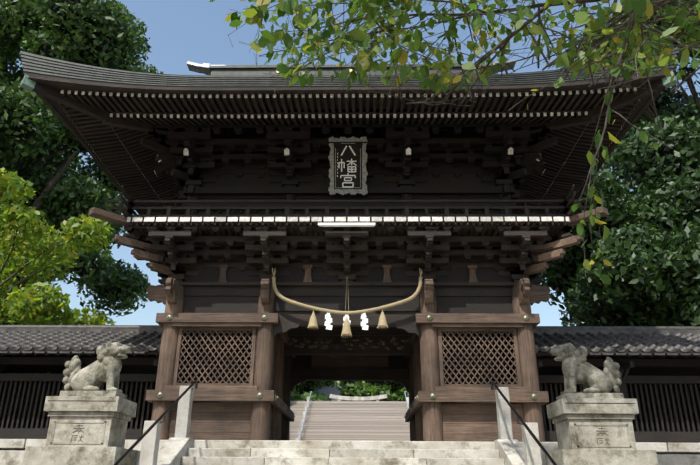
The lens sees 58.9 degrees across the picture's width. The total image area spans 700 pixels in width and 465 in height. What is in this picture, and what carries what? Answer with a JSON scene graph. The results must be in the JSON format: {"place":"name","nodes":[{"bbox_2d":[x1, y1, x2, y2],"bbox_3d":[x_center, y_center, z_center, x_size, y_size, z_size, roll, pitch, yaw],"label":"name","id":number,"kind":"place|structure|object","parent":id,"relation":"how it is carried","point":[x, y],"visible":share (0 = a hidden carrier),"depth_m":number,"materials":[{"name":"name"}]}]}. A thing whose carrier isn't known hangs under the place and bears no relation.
{"place":"outdoors","nodes":[
{"label":"outdoors","id":0,"kind":"place"},
{"bbox_2d":[0,167,115,373],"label":"tree","id":1,"kind":"object","parent":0,"point":[31,249],"depth_m":17.40,"materials":[{"name":"green plant"}]},
{"bbox_2d":[0,386,699,464],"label":"stone steps","id":2,"kind":"structure","parent":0,"point":[181,447],"depth_m":10.23,"materials":[{"name":"stone"}]},
{"bbox_2d":[0,350,159,439],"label":"corridor","id":3,"kind":"object","parent":2,"relation":"on","point":[29,386],"visible":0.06,"depth_m":13.97,"materials":[{"name":"wood"}]},
{"bbox_2d":[0,325,162,353],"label":"roof trim","id":4,"kind":"structure","parent":3,"relation":"on","point":[137,329],"depth_m":15.63,"materials":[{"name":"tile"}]},
{"bbox_2d":[0,331,161,350],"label":"corridor tiles","id":5,"kind":"object","parent":4,"relation":"on","point":[66,340],"visible":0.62,"depth_m":14.43,"materials":[{"name":"grey tile"}]},
{"bbox_2d":[22,391,137,464],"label":"pedestal","id":6,"kind":"object","parent":2,"relation":"on","point":[87,428],"visible":1,"depth_m":8.95,"materials":[{"name":"stone"}]},
{"bbox_2d":[63,342,130,392],"bbox_3d":[-3.900,2.089,9.588,0.982,0.780,0.428,0,-23,1],"label":"guardian lion statue","id":7,"kind":"object","parent":6,"relation":"on","point":[106,366],"visible":0.92,"depth_m":9.46,"materials":[{"name":"stone"}]},
{"bbox_2d":[113,380,556,464],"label":"handrails","id":8,"kind":"object","parent":2,"relation":"on","point":[195,382],"visible":0.92,"depth_m":8.71,"materials":[{"name":"grey metal"}]},
{"bbox_2d":[20,47,677,441],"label":"shrine gate","id":9,"kind":"structure","parent":2,"relation":"on","point":[472,217],"depth_m":13.63,"materials":[{"name":"brown wood"}]},
{"bbox_2d":[272,268,422,337],"bbox_3d":[-0.070,1.482,13.298,3.303,1.541,0.230,0,-23,1],"label":"sacred straw rope","id":10,"kind":"object","parent":9,"relation":"attached to","point":[346,329],"visible":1,"depth_m":13.18,"materials":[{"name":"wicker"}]},
{"bbox_2d":[21,46,677,112],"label":"rafter ends","id":11,"kind":"object","parent":9,"relation":"on","point":[337,110],"depth_m":18.50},
{"bbox_2d":[543,393,658,464],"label":"pedestal","id":12,"kind":"object","parent":2,"relation":"on","point":[594,429],"visible":1,"depth_m":8.81,"materials":[{"name":"stone"}]},
{"bbox_2d":[550,343,621,394],"bbox_3d":[3.598,2.085,9.451,0.981,0.780,0.427,0,-23,1],"label":"guardian lion statue","id":13,"kind":"object","parent":12,"relation":"on","point":[577,368],"visible":0.9,"depth_m":9.32,"materials":[{"name":"stone"}]},
{"bbox_2d":[536,351,699,442],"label":"corridor","id":14,"kind":"object","parent":2,"relation":"on","point":[664,390],"visible":0.23,"depth_m":13.72,"materials":[{"name":"wood"}]},
{"bbox_2d":[533,326,699,354],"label":"roof trim","id":15,"kind":"structure","parent":14,"relation":"on","point":[573,330],"depth_m":15.39,"materials":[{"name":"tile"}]},
{"bbox_2d":[534,332,699,351],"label":"corridor tiles","id":16,"kind":"object","parent":15,"relation":"on","point":[633,342],"visible":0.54,"depth_m":14.20,"materials":[{"name":"grey tile"}]},
{"bbox_2d":[186,59,515,75],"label":"roof ridge","id":17,"kind":"structure","parent":0,"point":[226,70],"depth_m":17.98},
{"bbox_2d":[294,381,408,400],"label":"trees","id":18,"kind":"object","parent":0,"point":[396,394],"depth_m":71.44,"materials":[{"name":"green plant"}]},
{"bbox_2d":[8,0,699,325],"label":"sky","id":19,"kind":"structure","parent":0,"point":[179,32],"materials":[{"name":"blue"}]},
{"bbox_2d":[209,0,699,283],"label":"branches","id":20,"kind":"object","parent":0,"point":[640,8],"depth_m":4.61,"materials":[{"name":"green plant"}]},
{"bbox_2d":[539,0,699,325],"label":"tree","id":21,"kind":"object","parent":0,"point":[676,252],"depth_m":20.78,"materials":[{"name":"green plant"}]},
{"label":"ground","id":22,"kind":"structure","parent":0,"visible":0},
{"bbox_2d":[0,0,162,324],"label":"tree","id":23,"kind":"object","parent":22,"relation":"on","point":[68,186],"depth_m":25.63,"materials":[{"name":"green plant"}]},
{"bbox_2d":[289,381,409,440],"bbox_3d":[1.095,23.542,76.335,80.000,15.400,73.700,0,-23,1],"label":"stairway","id":24,"kind":"object","parent":22,"relation":"on","point":[335,418],"visible":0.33,"depth_m":50.15,"materials":[{"name":"beige stone"}]},
{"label":"trees","id":25,"kind":"object","parent":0,"visible":0},
{"bbox_2d":[291,389,304,404],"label":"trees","id":26,"kind":"object","parent":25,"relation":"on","point":[295,395],"depth_m":56.25,"materials":[{"name":"green plant"}]}
]}

